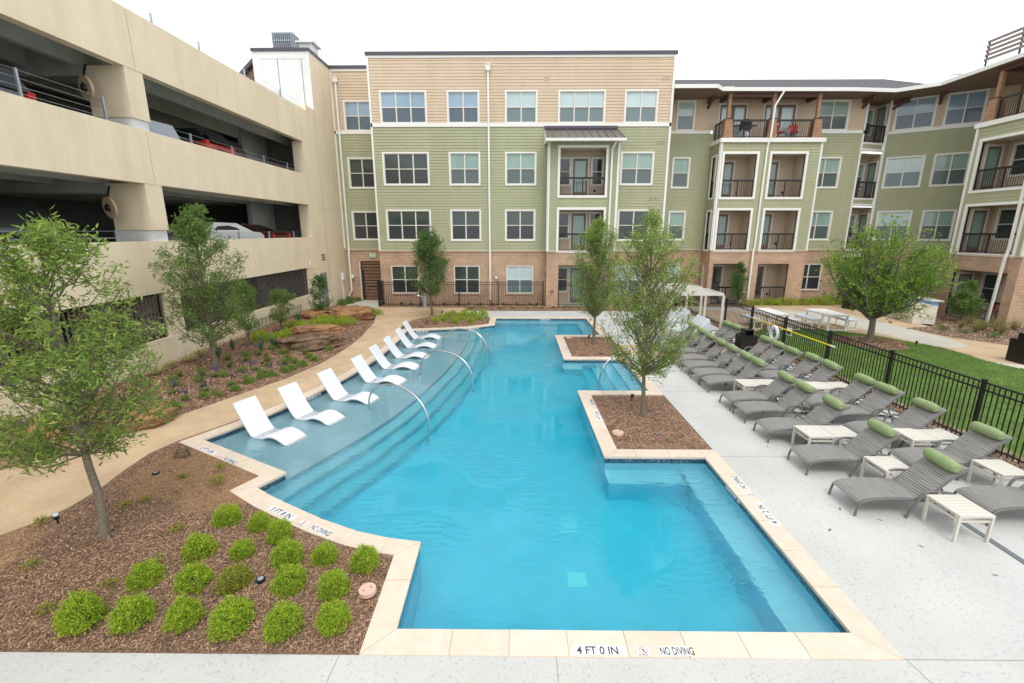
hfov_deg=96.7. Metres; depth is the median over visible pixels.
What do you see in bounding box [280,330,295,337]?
boxwood shrub
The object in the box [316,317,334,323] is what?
boxwood shrub
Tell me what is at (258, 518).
boxwood shrub
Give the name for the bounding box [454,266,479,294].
window
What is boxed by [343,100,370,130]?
window
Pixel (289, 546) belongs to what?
boxwood shrub
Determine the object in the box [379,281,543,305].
metal fence
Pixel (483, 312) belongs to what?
boxwood shrub
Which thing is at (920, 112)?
window
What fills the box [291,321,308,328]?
boxwood shrub
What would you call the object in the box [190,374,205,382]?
perennial
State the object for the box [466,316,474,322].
boxwood shrub
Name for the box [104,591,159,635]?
boxwood shrub
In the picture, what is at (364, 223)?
window
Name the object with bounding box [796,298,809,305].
boxwood shrub
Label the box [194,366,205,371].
perennial
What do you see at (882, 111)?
door
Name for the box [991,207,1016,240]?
window
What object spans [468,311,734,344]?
pool deck
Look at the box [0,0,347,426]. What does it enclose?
parking garage
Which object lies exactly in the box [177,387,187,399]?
salvia
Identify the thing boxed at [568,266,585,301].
door
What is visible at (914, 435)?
side table
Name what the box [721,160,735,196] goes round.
door
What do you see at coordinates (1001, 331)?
ornamental grass
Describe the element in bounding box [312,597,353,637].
boxwood shrub
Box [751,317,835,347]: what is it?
rescue pole
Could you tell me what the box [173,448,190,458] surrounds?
boulder
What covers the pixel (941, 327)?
perennial
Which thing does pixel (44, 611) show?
perennial
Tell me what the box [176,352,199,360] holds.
variegated flax
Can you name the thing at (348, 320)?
boxwood shrub
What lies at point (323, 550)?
boxwood shrub
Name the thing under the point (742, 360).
wicker chaise
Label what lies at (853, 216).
window
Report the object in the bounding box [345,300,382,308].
gate walk
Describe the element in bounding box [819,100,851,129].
window
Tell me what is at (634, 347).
tan band
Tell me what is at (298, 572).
boxwood shrub
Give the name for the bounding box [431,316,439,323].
boxwood shrub
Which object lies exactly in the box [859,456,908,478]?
side table
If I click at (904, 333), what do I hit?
walkway slab
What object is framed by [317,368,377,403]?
ledge lounger
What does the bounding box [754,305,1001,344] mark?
tan patio
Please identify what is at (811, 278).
window
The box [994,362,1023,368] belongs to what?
walk slab
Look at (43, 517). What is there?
perennial
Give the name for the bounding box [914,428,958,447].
side table
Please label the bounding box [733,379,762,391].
side table
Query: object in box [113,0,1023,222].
sky
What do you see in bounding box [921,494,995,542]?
side table
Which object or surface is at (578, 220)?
door
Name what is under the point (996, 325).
ornamental grass
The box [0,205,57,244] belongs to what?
parked car
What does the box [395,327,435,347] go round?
ledge lounger
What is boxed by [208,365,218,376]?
salvia
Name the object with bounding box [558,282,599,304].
metal fence
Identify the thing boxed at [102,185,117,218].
round fan
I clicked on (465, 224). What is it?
window
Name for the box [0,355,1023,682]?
pool deck
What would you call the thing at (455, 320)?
boxwood shrub
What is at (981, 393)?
metal fence
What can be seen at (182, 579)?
boxwood shrub
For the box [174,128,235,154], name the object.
parked car
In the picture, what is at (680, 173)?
window
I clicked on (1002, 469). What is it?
side table
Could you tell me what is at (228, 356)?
grass tuft
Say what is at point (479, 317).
boxwood shrub
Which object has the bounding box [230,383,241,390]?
perennial
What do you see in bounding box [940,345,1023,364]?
tan walk
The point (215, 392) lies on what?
perennial
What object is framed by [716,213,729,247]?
door
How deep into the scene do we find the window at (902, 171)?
27.50 m
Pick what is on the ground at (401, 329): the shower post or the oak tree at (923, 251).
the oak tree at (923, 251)
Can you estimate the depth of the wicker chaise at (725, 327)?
17.88 m
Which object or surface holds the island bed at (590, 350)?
on the ground at (401, 329)
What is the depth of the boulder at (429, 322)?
21.41 m
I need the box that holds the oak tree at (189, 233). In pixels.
[147,199,250,369]
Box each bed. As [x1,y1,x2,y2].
[0,308,374,469]
[0,442,392,654]
[379,300,695,310]
[404,314,488,328]
[563,337,622,356]
[591,395,711,449]
[650,307,691,328]
[662,314,711,339]
[678,300,937,310]
[910,314,1023,344]
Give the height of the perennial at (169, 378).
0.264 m
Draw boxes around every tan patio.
[696,310,921,343]
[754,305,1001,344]
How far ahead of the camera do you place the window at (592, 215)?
27.09 m
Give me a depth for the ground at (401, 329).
21.83 m
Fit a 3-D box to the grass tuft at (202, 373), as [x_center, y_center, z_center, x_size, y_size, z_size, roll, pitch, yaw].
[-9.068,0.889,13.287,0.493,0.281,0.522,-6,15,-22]
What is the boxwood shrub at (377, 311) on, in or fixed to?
on the garden bed at (193, 394)
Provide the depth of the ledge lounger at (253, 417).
10.22 m
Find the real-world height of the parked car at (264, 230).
1.396 m
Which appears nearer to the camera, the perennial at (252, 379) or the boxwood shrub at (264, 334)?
the perennial at (252, 379)
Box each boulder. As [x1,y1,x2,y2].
[10,415,85,439]
[89,402,177,434]
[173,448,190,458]
[273,333,341,351]
[290,324,346,333]
[295,308,327,318]
[325,305,374,320]
[425,320,433,324]
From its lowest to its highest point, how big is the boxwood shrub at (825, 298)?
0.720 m
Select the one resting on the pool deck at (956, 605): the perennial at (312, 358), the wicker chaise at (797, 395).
the wicker chaise at (797, 395)
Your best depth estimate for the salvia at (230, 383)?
12.92 m
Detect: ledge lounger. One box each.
[232,395,304,444]
[277,382,343,424]
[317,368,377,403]
[350,354,405,384]
[369,344,418,369]
[383,335,428,358]
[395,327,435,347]
[402,320,440,338]
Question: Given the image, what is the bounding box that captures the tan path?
[0,307,464,536]
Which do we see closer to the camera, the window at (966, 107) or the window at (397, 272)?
the window at (966, 107)
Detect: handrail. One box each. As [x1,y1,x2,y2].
[368,383,429,428]
[419,351,472,382]
[442,328,487,352]
[599,349,654,383]
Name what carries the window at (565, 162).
in the apartment building
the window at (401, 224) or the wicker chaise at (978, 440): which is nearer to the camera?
the wicker chaise at (978, 440)
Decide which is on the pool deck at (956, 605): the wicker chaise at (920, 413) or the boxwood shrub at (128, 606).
the wicker chaise at (920, 413)
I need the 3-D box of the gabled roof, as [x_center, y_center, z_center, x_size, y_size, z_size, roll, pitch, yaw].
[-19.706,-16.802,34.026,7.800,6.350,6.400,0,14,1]
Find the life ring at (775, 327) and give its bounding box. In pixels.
[766,325,779,339]
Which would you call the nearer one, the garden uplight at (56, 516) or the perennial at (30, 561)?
the perennial at (30, 561)
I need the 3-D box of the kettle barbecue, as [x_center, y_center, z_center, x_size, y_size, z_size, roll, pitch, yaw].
[13.633,-12.386,26.596,1.250,1.140,0.585,0,14,1]
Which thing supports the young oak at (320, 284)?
on the garden bed at (193, 394)
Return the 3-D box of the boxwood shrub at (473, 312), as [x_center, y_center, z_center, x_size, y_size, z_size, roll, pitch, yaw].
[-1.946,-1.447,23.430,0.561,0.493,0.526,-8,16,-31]
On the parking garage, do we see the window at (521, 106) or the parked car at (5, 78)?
the parked car at (5, 78)
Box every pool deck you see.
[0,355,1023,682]
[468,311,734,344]
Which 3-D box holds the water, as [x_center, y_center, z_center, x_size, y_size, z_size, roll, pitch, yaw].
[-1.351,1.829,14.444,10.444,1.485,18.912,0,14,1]
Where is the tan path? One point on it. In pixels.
(25, 499)
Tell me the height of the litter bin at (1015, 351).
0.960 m
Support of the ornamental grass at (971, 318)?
on the bed at (958, 333)
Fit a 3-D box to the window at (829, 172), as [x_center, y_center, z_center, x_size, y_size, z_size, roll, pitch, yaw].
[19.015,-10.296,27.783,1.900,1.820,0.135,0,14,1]
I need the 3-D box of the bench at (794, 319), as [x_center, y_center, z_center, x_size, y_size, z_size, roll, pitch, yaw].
[12.822,-0.901,21.140,0.400,0.460,1.400,0,14,1]
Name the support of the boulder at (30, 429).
on the garden bed at (193, 394)
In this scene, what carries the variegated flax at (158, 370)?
on the garden bed at (193, 394)
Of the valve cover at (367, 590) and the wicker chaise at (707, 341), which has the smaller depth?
the valve cover at (367, 590)
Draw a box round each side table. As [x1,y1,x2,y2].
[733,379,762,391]
[752,379,780,399]
[791,425,835,444]
[806,382,835,393]
[816,425,857,445]
[822,382,847,394]
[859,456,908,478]
[887,428,938,447]
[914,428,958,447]
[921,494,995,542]
[966,459,1023,485]
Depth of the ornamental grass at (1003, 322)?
20.52 m
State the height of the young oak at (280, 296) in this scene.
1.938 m
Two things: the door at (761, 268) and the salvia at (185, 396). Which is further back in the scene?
the door at (761, 268)
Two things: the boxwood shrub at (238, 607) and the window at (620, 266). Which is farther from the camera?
the window at (620, 266)
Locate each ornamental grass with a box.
[956,319,967,327]
[961,312,987,323]
[961,318,989,331]
[979,321,997,330]
[984,317,1000,324]
[989,319,1008,331]
[990,322,1010,334]
[995,317,1012,326]
[1007,316,1023,329]
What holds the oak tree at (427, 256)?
on the shrub bed at (453, 325)
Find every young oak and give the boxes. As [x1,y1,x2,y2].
[220,280,260,345]
[266,287,296,329]
[307,273,334,310]
[944,279,987,321]
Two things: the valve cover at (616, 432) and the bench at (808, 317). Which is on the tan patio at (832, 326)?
the bench at (808, 317)
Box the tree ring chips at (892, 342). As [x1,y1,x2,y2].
[834,335,908,349]
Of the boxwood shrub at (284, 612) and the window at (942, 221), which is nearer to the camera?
the boxwood shrub at (284, 612)
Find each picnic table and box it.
[749,308,789,329]
[804,309,850,330]
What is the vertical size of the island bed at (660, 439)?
0.065 m
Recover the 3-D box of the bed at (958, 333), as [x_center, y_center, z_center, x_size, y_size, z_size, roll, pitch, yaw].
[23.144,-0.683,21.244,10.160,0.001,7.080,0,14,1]
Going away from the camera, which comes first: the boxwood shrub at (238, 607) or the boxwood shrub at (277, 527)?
the boxwood shrub at (238, 607)
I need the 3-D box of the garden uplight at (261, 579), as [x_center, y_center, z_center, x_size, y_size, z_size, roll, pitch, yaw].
[-3.129,2.970,5.666,0.119,0.054,0.119,0,14,1]
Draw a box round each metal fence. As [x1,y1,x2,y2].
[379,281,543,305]
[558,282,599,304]
[613,281,677,305]
[676,296,1023,466]
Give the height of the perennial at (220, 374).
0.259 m
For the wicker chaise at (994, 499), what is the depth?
7.09 m
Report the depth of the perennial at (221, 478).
7.92 m
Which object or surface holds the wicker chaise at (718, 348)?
on the pool deck at (956, 605)
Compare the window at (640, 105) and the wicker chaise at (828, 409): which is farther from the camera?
the window at (640, 105)
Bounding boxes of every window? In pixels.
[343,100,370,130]
[347,157,374,188]
[351,211,377,239]
[379,90,426,122]
[382,152,429,185]
[385,209,431,240]
[391,266,418,294]
[446,90,479,122]
[448,152,480,185]
[450,209,481,240]
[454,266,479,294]
[505,90,537,122]
[505,152,536,185]
[505,209,535,240]
[506,266,533,294]
[558,90,605,122]
[558,267,568,291]
[559,212,569,238]
[560,157,571,185]
[589,212,601,229]
[590,157,603,185]
[614,266,641,294]
[616,209,649,240]
[619,151,654,184]
[623,89,658,122]
[665,264,679,281]
[667,211,685,239]
[670,157,690,188]
[675,100,696,130]
[801,264,821,290]
[809,211,832,240]
[817,157,841,187]
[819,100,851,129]
[848,214,857,238]
[857,163,865,189]
[866,108,875,135]
[872,210,912,240]
[881,155,925,188]
[892,95,938,130]
[917,209,957,240]
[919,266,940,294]
[928,151,971,186]
[942,88,990,125]
[977,272,1003,303]
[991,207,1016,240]
[1006,142,1023,176]
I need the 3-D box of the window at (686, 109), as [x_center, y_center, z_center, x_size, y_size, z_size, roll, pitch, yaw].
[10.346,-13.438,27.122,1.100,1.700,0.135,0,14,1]
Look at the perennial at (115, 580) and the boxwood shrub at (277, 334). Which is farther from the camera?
the boxwood shrub at (277, 334)
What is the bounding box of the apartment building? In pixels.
[329,50,1023,325]
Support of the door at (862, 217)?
in the apartment building
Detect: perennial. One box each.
[18,555,43,571]
[29,600,56,616]
[32,515,48,524]
[98,576,119,588]
[117,500,133,508]
[138,495,152,502]
[150,552,165,563]
[166,373,179,382]
[167,399,183,410]
[167,520,186,533]
[169,380,182,386]
[176,472,189,479]
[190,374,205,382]
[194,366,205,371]
[197,391,210,398]
[208,475,225,484]
[209,389,226,396]
[214,461,224,468]
[216,370,230,378]
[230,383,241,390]
[236,365,247,371]
[239,375,255,383]
[255,372,266,378]
[266,369,277,376]
[267,345,275,350]
[275,348,283,354]
[279,367,290,372]
[288,362,298,369]
[289,357,298,362]
[296,358,308,366]
[309,355,319,361]
[937,323,949,330]
[959,328,968,333]
[985,331,1002,338]
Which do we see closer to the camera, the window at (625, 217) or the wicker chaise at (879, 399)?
the wicker chaise at (879, 399)
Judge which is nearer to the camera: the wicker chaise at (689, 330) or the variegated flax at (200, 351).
the variegated flax at (200, 351)
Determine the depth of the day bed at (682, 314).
20.75 m
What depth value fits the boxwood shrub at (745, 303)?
27.32 m
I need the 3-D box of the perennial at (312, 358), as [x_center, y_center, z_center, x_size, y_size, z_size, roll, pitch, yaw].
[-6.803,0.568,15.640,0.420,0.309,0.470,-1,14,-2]
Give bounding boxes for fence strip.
[691,310,1023,469]
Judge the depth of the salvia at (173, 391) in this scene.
11.95 m
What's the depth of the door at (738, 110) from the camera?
27.05 m
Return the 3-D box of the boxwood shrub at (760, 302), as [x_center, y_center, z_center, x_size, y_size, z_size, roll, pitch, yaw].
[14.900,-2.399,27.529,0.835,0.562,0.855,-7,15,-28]
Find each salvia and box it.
[167,378,179,393]
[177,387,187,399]
[201,379,212,390]
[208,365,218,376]
[225,370,237,384]
[248,360,260,370]
[265,362,272,372]
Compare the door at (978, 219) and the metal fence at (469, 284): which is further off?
the metal fence at (469, 284)
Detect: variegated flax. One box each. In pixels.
[136,363,176,374]
[162,358,178,366]
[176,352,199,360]
[189,347,206,355]
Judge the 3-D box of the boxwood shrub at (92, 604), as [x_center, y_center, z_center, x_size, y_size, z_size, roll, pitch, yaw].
[-4.839,2.969,5.065,0.481,0.457,0.462,-4,14,-15]
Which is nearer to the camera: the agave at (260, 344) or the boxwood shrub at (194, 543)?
the boxwood shrub at (194, 543)
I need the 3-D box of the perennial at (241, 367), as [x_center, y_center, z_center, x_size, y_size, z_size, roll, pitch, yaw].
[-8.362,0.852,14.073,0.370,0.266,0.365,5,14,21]
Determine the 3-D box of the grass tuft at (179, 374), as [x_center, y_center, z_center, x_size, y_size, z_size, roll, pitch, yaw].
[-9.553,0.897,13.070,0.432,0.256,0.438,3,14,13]
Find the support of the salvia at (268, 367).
on the garden bed at (193, 394)
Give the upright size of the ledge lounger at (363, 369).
0.804 m
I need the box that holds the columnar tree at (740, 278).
[729,260,748,305]
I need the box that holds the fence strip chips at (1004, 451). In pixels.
[689,309,1023,468]
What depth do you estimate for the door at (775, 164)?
27.74 m
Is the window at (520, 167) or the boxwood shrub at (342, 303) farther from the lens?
the boxwood shrub at (342, 303)
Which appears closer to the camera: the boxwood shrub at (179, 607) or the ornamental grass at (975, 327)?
the boxwood shrub at (179, 607)
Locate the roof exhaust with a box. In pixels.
[295,34,321,54]
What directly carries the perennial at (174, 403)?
on the garden bed at (193, 394)
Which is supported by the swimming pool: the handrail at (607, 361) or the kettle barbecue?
the handrail at (607, 361)
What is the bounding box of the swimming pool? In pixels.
[179,317,903,659]
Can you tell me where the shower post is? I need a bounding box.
[416,293,426,307]
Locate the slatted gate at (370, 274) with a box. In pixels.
[359,261,381,299]
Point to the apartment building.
(513, 166)
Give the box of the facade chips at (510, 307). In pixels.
[384,300,691,310]
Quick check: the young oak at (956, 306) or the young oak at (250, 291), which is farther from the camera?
the young oak at (956, 306)
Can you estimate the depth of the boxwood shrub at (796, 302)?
27.48 m
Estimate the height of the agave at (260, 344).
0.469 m
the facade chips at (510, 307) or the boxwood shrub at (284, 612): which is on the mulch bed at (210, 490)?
the boxwood shrub at (284, 612)
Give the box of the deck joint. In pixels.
[326,456,1023,682]
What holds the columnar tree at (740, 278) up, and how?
on the wing bed at (716, 305)
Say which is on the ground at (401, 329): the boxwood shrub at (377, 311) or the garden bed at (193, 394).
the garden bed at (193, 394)
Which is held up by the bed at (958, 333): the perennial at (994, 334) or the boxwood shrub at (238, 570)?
the perennial at (994, 334)
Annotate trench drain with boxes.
[713,359,1023,563]
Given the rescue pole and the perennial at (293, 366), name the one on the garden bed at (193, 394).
the perennial at (293, 366)
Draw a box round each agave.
[209,341,226,356]
[229,339,236,348]
[251,338,264,350]
[267,335,275,346]
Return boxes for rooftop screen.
[983,27,1023,65]
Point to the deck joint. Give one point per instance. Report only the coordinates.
(904, 659)
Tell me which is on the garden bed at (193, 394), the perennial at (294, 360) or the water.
the perennial at (294, 360)
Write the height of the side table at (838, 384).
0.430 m
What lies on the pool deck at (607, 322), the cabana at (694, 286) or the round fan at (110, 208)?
the cabana at (694, 286)
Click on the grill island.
(932, 307)
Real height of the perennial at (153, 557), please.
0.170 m
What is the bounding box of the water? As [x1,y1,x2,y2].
[210,320,843,632]
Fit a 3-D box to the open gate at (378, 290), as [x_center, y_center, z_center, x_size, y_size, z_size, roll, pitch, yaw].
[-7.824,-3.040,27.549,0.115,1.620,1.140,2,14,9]
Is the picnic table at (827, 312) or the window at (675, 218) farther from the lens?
the window at (675, 218)
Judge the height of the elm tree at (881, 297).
4.968 m
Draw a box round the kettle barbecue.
[734,122,757,137]
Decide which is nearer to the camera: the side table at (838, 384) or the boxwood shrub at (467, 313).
the side table at (838, 384)
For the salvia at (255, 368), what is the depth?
14.27 m
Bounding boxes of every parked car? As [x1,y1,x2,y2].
[0,66,36,100]
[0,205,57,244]
[83,113,179,139]
[167,222,264,240]
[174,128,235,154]
[202,135,247,157]
[239,224,290,237]
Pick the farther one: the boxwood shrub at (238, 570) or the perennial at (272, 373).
the perennial at (272, 373)
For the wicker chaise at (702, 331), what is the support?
on the tan band
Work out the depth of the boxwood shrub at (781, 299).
27.42 m
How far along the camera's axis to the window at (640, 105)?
25.20 m
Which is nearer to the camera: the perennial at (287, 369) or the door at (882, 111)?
the perennial at (287, 369)
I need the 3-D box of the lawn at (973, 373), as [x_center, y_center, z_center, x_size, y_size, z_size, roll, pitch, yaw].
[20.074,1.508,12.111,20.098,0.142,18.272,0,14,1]
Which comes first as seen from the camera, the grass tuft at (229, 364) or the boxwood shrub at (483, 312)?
the grass tuft at (229, 364)
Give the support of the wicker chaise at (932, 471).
on the pool deck at (956, 605)
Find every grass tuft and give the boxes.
[171,368,184,376]
[196,368,206,375]
[221,352,231,360]
[223,359,234,367]
[259,354,271,361]
[278,357,289,364]
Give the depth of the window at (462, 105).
25.30 m
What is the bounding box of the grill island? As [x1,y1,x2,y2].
[864,291,943,323]
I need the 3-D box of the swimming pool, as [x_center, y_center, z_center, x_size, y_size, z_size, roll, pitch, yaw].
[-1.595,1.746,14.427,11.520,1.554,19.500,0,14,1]
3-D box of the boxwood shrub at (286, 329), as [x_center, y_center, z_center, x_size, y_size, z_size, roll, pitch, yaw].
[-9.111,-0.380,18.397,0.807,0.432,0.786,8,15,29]
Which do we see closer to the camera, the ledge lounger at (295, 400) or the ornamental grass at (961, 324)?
the ledge lounger at (295, 400)
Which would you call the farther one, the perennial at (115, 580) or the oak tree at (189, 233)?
the oak tree at (189, 233)
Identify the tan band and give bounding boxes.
[621,345,765,355]
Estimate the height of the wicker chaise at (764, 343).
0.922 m
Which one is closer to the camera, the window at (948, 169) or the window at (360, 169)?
the window at (948, 169)
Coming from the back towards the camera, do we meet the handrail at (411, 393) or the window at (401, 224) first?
the window at (401, 224)
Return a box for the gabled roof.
[240,58,254,81]
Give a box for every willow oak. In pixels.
[0,210,185,540]
[565,215,627,343]
[596,206,705,415]
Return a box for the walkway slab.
[675,306,967,347]
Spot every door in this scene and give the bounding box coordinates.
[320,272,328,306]
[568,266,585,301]
[569,212,587,248]
[571,157,589,194]
[710,265,723,298]
[716,103,748,137]
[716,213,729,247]
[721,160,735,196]
[754,265,765,298]
[760,103,797,137]
[761,213,773,247]
[767,160,780,196]
[854,213,869,245]
[862,161,878,197]
[871,104,888,142]
[948,272,974,312]
[962,209,989,251]
[976,144,1005,189]
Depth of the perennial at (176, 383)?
12.40 m
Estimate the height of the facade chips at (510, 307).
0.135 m
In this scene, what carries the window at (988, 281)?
in the apartment building
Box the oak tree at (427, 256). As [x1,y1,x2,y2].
[400,226,453,314]
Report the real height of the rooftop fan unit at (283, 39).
1.800 m
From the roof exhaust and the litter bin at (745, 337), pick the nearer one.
the litter bin at (745, 337)
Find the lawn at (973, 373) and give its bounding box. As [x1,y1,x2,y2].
[756,327,1023,456]
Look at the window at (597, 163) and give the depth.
26.47 m
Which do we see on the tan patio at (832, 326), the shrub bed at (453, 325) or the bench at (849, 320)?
the bench at (849, 320)
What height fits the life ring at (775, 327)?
0.734 m
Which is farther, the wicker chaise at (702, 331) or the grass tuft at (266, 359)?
the wicker chaise at (702, 331)
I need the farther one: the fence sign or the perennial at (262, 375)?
the fence sign
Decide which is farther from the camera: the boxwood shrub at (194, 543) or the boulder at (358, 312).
the boulder at (358, 312)
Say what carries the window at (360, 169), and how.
in the apartment building
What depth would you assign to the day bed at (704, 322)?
18.82 m
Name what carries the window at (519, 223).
in the apartment building
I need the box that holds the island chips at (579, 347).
[565,337,619,356]
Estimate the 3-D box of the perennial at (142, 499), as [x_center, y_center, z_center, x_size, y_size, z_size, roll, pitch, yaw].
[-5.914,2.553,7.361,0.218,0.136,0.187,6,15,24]
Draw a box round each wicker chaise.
[655,321,699,346]
[660,327,708,353]
[668,332,718,353]
[676,338,727,368]
[681,343,741,375]
[690,350,752,384]
[692,320,732,345]
[698,323,743,343]
[699,356,769,392]
[719,335,772,357]
[719,370,798,410]
[727,340,786,370]
[732,380,818,422]
[744,346,803,378]
[753,394,850,443]
[754,352,823,387]
[772,359,843,386]
[787,418,902,476]
[804,373,877,410]
[814,382,905,422]
[828,448,968,517]
[843,397,947,447]
[887,421,1012,480]
[953,476,1023,525]
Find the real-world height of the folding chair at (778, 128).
0.888 m
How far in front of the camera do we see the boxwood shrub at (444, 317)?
22.07 m
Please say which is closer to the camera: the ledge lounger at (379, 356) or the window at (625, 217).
the ledge lounger at (379, 356)
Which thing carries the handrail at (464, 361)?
on the swimming pool
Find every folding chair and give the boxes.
[777,125,786,137]
[787,125,800,137]
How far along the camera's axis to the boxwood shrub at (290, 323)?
19.87 m
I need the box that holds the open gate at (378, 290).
[377,281,384,305]
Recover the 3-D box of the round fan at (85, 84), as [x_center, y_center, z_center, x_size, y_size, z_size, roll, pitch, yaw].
[-11.606,-7.072,12.362,0.592,0.930,0.243,11,17,39]
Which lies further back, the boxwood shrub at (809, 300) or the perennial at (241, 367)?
the boxwood shrub at (809, 300)
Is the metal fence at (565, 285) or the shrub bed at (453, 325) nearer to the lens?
the shrub bed at (453, 325)
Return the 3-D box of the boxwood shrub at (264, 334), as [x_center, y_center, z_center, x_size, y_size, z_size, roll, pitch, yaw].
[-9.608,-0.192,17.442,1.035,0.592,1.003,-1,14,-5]
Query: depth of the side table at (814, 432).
9.06 m
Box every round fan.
[78,63,94,99]
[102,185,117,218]
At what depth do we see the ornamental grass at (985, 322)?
20.31 m
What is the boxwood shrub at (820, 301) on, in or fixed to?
on the wing bed at (716, 305)
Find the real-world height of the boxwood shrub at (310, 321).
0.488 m
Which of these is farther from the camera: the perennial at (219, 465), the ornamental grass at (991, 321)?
the ornamental grass at (991, 321)
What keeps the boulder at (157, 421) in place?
on the garden bed at (193, 394)
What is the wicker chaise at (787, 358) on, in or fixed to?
on the pool deck at (956, 605)
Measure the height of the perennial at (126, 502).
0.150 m
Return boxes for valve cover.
[358,582,376,598]
[612,429,623,435]
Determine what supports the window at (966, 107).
in the apartment building
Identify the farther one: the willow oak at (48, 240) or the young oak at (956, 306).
the young oak at (956, 306)
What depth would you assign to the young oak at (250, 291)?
16.28 m
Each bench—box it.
[740,314,763,328]
[776,316,801,329]
[794,314,821,328]
[830,317,858,329]
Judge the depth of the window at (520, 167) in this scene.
26.04 m
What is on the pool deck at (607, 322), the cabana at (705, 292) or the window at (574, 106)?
the cabana at (705, 292)
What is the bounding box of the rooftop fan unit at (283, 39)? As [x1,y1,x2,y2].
[271,32,298,47]
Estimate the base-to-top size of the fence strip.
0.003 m
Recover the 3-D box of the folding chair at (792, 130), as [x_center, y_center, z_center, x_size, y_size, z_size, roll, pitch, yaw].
[16.521,-12.271,26.692,0.548,0.888,0.563,4,14,15]
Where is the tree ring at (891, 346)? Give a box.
[831,336,908,349]
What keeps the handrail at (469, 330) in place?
on the swimming pool
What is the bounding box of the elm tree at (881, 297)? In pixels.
[812,213,962,340]
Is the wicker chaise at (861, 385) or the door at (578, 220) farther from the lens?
the door at (578, 220)
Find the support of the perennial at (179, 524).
on the mulch bed at (210, 490)
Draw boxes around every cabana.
[642,283,702,326]
[656,288,724,334]
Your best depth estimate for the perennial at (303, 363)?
15.03 m
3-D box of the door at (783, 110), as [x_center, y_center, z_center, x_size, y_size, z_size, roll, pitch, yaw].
[15.915,-13.053,27.146,1.980,2.140,0.090,0,14,1]
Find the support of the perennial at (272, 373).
on the garden bed at (193, 394)
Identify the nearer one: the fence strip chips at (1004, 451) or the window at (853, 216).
the fence strip chips at (1004, 451)
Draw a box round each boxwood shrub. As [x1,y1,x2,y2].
[49,588,110,638]
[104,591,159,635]
[123,558,167,595]
[159,593,207,634]
[170,560,214,597]
[179,529,219,566]
[205,593,255,642]
[209,502,243,529]
[211,560,256,597]
[227,538,257,562]
[246,510,273,533]
[247,329,275,342]
[261,598,303,646]
[265,517,293,545]
[266,331,286,341]
[266,561,307,599]
[268,536,304,569]
[279,327,290,335]
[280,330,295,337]
[284,319,302,327]
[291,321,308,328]
[305,318,321,323]
[308,539,338,567]
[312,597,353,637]
[314,314,334,322]
[315,566,351,603]
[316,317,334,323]
[328,317,347,325]
[337,300,346,305]
[337,315,356,324]
[347,543,379,574]
[373,308,384,315]
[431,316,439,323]
[439,313,448,320]
[444,310,452,317]
[449,316,458,323]
[465,311,473,317]
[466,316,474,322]
[471,309,478,316]
[475,313,483,320]
[478,308,488,316]
[740,299,754,305]
[753,297,764,305]
[758,295,774,305]
[768,297,782,305]
[774,294,792,305]
[785,297,798,305]
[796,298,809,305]
[803,297,817,305]
[811,296,828,305]
[818,295,834,305]
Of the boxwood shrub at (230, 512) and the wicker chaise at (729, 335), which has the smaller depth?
the boxwood shrub at (230, 512)
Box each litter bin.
[735,328,758,351]
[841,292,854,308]
[1005,333,1023,363]
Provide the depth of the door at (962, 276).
24.04 m
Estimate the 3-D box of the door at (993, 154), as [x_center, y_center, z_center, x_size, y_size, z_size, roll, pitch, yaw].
[23.929,-8.688,22.749,0.880,2.170,0.090,0,14,1]
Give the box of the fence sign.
[786,327,791,335]
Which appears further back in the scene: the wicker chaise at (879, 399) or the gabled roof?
the gabled roof
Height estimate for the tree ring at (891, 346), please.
0.080 m
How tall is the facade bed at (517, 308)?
0.001 m
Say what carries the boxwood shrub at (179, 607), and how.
on the mulch bed at (210, 490)
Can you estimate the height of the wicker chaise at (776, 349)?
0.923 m
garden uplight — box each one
[52,512,59,523]
[255,575,265,584]
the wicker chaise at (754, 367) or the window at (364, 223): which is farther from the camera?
the window at (364, 223)
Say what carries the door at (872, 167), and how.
in the apartment building
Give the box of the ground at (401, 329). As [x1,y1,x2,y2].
[3,251,990,654]
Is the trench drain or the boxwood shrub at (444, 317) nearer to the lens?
the trench drain
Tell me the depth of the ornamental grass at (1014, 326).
20.43 m
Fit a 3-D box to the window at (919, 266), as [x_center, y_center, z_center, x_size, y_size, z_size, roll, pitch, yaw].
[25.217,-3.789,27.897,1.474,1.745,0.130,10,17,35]
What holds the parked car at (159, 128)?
on the parking garage

